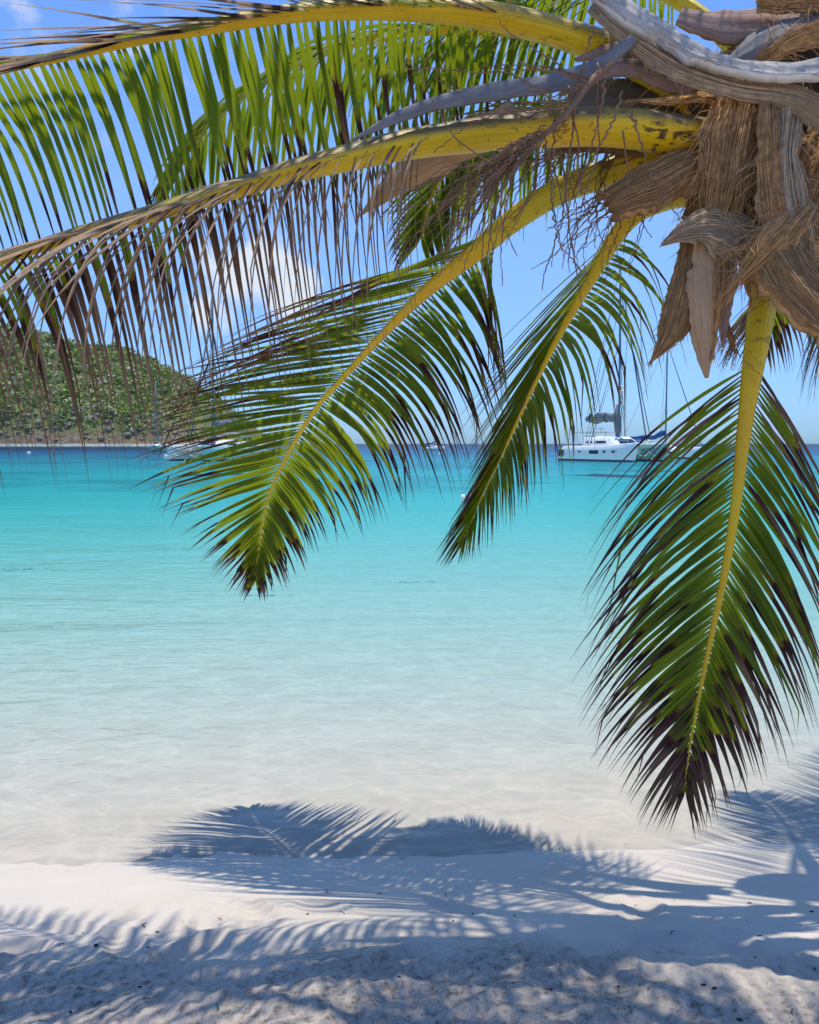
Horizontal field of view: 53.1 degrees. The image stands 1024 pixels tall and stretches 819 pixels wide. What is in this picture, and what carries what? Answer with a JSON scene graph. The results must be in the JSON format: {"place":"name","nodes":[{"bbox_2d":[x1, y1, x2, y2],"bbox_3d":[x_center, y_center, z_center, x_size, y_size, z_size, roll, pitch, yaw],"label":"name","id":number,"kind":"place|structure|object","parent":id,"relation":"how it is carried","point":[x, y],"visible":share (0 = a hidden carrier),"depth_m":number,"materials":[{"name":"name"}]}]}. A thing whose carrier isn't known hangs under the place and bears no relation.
{"place":"outdoors","nodes":[
{"label":"outdoors","id":0,"kind":"place"},
{"bbox_2d":[0,328,284,448],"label":"hill","id":1,"kind":"structure","parent":0,"point":[70,437],"depth_m":491.08,"materials":[{"name":"green plant"}]},
{"bbox_2d":[0,405,209,443],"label":"shore rocks","id":2,"kind":"object","parent":1,"relation":"on","point":[108,429],"visible":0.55,"depth_m":489.58,"materials":[{"name":"grey stone"}]},
{"bbox_2d":[0,324,250,441],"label":"hillside scrub","id":3,"kind":"object","parent":1,"relation":"on","point":[124,408],"visible":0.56,"depth_m":540.18,"materials":[{"name":"green plant"}]},
{"bbox_2d":[0,444,818,1023],"bbox_3d":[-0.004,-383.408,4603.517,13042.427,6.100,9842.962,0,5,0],"label":"beach","id":4,"kind":"structure","parent":0,"point":[404,772],"depth_m":4.46,"materials":[{"name":"white sand"}]},
{"bbox_2d":[3,567,47,571],"bbox_3d":[-8.709,1.304,17.771,1.212,0.049,1.243,1,5,9],"label":"weed patch","id":5,"kind":"object","parent":4,"relation":"on","point":[24,569],"visible":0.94,"depth_m":18.01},
{"bbox_2d":[0,0,818,838],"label":"coconut palm","id":6,"kind":"object","parent":4,"relation":"on","point":[722,146],"visible":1,"depth_m":2.37,"materials":[{"name":"green plant"}]},
{"bbox_2d":[389,581,436,582],"bbox_3d":[0.023,1.400,15.943,1.074,0.065,1.123,4,6,40],"label":"weed patch","id":7,"kind":"object","parent":4,"relation":"on","point":[417,581],"visible":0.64,"depth_m":16.04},
{"bbox_2d":[37,883,815,1022],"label":"beach litter","id":8,"kind":"object","parent":4,"relation":"on","point":[739,1019],"visible":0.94,"depth_m":2.11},
{"bbox_2d":[0,0,818,443],"label":"sky","id":9,"kind":"structure","parent":0,"point":[521,290],"materials":[{"name":"blue"}]},
{"label":"sea water","id":10,"kind":"structure","parent":0,"visible":0},
{"bbox_2d":[149,381,166,451],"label":"sailboat","id":11,"kind":"object","parent":10,"relation":"on","point":[155,444],"visible":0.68,"depth_m":172.05,"materials":[{"name":"white paint"}]},
{"bbox_2d":[167,295,266,462],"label":"catamaran","id":12,"kind":"object","parent":10,"relation":"on","point":[190,455],"visible":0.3,"depth_m":83.06,"materials":[{"name":"plastic"}]},
{"bbox_2d":[421,417,444,449],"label":"sailboat","id":13,"kind":"object","parent":10,"relation":"on","point":[434,447],"visible":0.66,"depth_m":226.56,"materials":[{"name":"white paint"}]},
{"bbox_2d":[461,494,469,501],"bbox_3d":[1.778,-0.414,24.581,0.474,0.240,0.246,0,5,0],"label":"mooring buoy","id":14,"kind":"object","parent":10,"relation":"on","point":[463,496],"visible":0.35,"depth_m":24.49,"materials":[{"name":"plastic"}]},
{"bbox_2d":[558,264,668,463],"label":"catamaran","id":15,"kind":"object","parent":10,"relation":"on","point":[617,448],"visible":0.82,"depth_m":80.04,"materials":[{"name":"white paint"}]},
{"bbox_2d":[624,350,702,458],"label":"sailboat","id":16,"kind":"object","parent":10,"relation":"on","point":[661,433],"visible":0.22,"depth_m":93.64,"materials":[{"name":"white paint"}]}
]}

